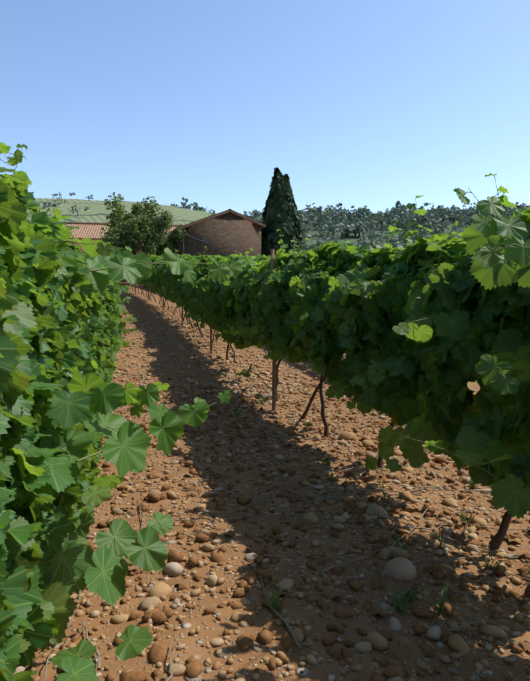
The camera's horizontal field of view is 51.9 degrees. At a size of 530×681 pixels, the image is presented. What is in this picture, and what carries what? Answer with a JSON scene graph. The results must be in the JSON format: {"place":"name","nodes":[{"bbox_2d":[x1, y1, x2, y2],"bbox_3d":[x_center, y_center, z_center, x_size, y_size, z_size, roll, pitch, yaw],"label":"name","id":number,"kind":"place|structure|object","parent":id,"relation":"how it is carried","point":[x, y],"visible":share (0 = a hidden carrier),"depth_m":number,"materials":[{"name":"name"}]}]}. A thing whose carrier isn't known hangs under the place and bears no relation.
{"place":"outdoors","nodes":[
{"label":"outdoors","id":0,"kind":"place"},
{"bbox_2d":[64,224,175,239],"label":"tiled roof","id":1,"kind":"structure","parent":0,"point":[91,231],"depth_m":51.48,"materials":[{"name":"orange tile"}]},
{"bbox_2d":[64,222,179,226],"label":"long house ridge tiles","id":2,"kind":"object","parent":1,"relation":"on","point":[96,223],"visible":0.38,"depth_m":53.53,"materials":[{"name":"tile"}]},
{"bbox_2d":[33,198,467,248],"bbox_3d":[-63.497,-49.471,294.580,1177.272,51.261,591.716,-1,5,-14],"label":"hills","id":3,"kind":"structure","parent":0,"point":[98,212],"depth_m":208.00,"materials":[{"name":"green plant"}]},
{"bbox_2d":[39,192,529,250],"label":"hill trees","id":4,"kind":"object","parent":3,"relation":"on","point":[356,220],"materials":[{"name":"green plant"}]},
{"bbox_2d":[0,147,529,680],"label":"vine shoots","id":5,"kind":"object","parent":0,"point":[276,353],"visible":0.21,"depth_m":2.56,"materials":[{"name":"green plant"}]},
{"bbox_2d":[0,0,529,215],"label":"sky","id":6,"kind":"structure","parent":0,"point":[375,104],"materials":[{"name":"blue"}]},
{"bbox_2d":[17,282,529,680],"bbox_3d":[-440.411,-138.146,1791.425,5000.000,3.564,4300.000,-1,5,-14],"label":"ground","id":7,"kind":"structure","parent":0,"point":[197,617],"depth_m":3.10,"materials":[{"name":"soil"}]},
{"bbox_2d":[71,239,142,281],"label":"leaves","id":8,"kind":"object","parent":7,"relation":"on","point":[81,249],"depth_m":49.84,"materials":[{"name":"green plant"}]},
{"bbox_2d":[100,192,187,254],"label":"yard tree","id":9,"kind":"object","parent":7,"relation":"on","point":[131,232],"depth_m":45.03,"materials":[{"name":"green plant"}]},
{"bbox_2d":[147,232,178,255],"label":"bush","id":10,"kind":"object","parent":7,"relation":"on","point":[170,242],"visible":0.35,"depth_m":46.95,"materials":[{"name":"green plant"}]},
{"bbox_2d":[99,246,270,374],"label":"vine leaves","id":11,"kind":"object","parent":7,"relation":"on","point":[217,306],"visible":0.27,"depth_m":10.11,"materials":[{"name":"green plant"}]},
{"bbox_2d":[122,254,264,303],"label":"vine leaves","id":12,"kind":"object","parent":7,"relation":"on","point":[158,280],"visible":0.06,"depth_m":23.29,"materials":[{"name":"green plant"}]},
{"bbox_2d":[180,232,206,252],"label":"gutter","id":13,"kind":"object","parent":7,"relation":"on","point":[192,237],"visible":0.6,"depth_m":47.04,"materials":[{"name":"silver metal"}]},
{"bbox_2d":[124,249,275,410],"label":"vineyard posts","id":14,"kind":"object","parent":7,"relation":"on","point":[273,361],"visible":0.15,"depth_m":7.01,"materials":[{"name":"brown wood"}]},
{"bbox_2d":[172,213,260,256],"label":"stone barn walls","id":15,"kind":"structure","parent":7,"relation":"on","point":[226,234],"depth_m":48.15,"materials":[{"name":"brown stone"}]},
{"bbox_2d":[167,209,229,236],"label":"roof","id":16,"kind":"structure","parent":15,"relation":"on","point":[204,219],"depth_m":47.28,"materials":[{"name":"ceramic"}]},
{"bbox_2d":[229,210,265,228],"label":"roof","id":17,"kind":"structure","parent":15,"relation":"on","point":[262,225],"depth_m":48.46,"materials":[{"name":"ceramic"}]},
{"bbox_2d":[111,305,327,398],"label":"pebbles","id":18,"kind":"object","parent":7,"relation":"on","point":[212,360],"visible":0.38,"depth_m":11.13,"materials":[{"name":"stone"}]},
{"bbox_2d":[97,353,414,518],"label":"pebbles","id":19,"kind":"object","parent":7,"relation":"on","point":[375,509],"visible":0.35,"depth_m":4.87,"materials":[{"name":"stone"}]},
{"bbox_2d":[0,142,529,680],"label":"vine leaves","id":20,"kind":"object","parent":7,"relation":"on","point":[58,318],"visible":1,"depth_m":2.48,"materials":[{"name":"green plant"}]},
{"bbox_2d":[13,379,529,680],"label":"stones","id":21,"kind":"object","parent":7,"relation":"on","point":[159,652],"visible":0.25,"depth_m":3.10,"materials":[{"name":"brown stone"}]},
{"bbox_2d":[25,392,529,680],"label":"pebbles","id":22,"kind":"object","parent":7,"relation":"on","point":[445,659],"visible":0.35,"depth_m":2.99,"materials":[{"name":"brown stone"}]},
{"bbox_2d":[261,167,302,256],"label":"cypress","id":23,"kind":"object","parent":7,"relation":"on","point":[281,212],"depth_m":50.39,"materials":[{"name":"green plant"}]},
{"bbox_2d":[44,370,529,680],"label":"dead twigs","id":24,"kind":"object","parent":7,"relation":"on","point":[282,619],"visible":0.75,"depth_m":3.44,"materials":[{"name":"brown wood"}]},
{"bbox_2d":[86,373,529,680],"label":"fallen dry leaves","id":25,"kind":"object","parent":7,"relation":"on","point":[401,651],"visible":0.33,"depth_m":2.91,"materials":[{"name":"plant"}]},
{"bbox_2d":[103,280,529,549],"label":"vine trunks","id":26,"kind":"object","parent":7,"relation":"on","point":[496,541],"visible":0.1,"depth_m":5.75,"materials":[{"name":"brown wood"}]},
{"bbox_2d":[134,360,529,615],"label":"weeds","id":27,"kind":"object","parent":7,"relation":"on","point":[398,609],"visible":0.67,"depth_m":2.62,"materials":[{"name":"green plant"}]},
{"bbox_2d":[385,557,416,579],"bbox_3d":[0.721,1.255,2.914,0.180,0.195,0.209,-1,5,-14],"label":"stone","id":28,"kind":"object","parent":7,"relation":"on","point":[402,568],"visible":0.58,"depth_m":2.85,"materials":[{"name":"grey stone"}]}
]}

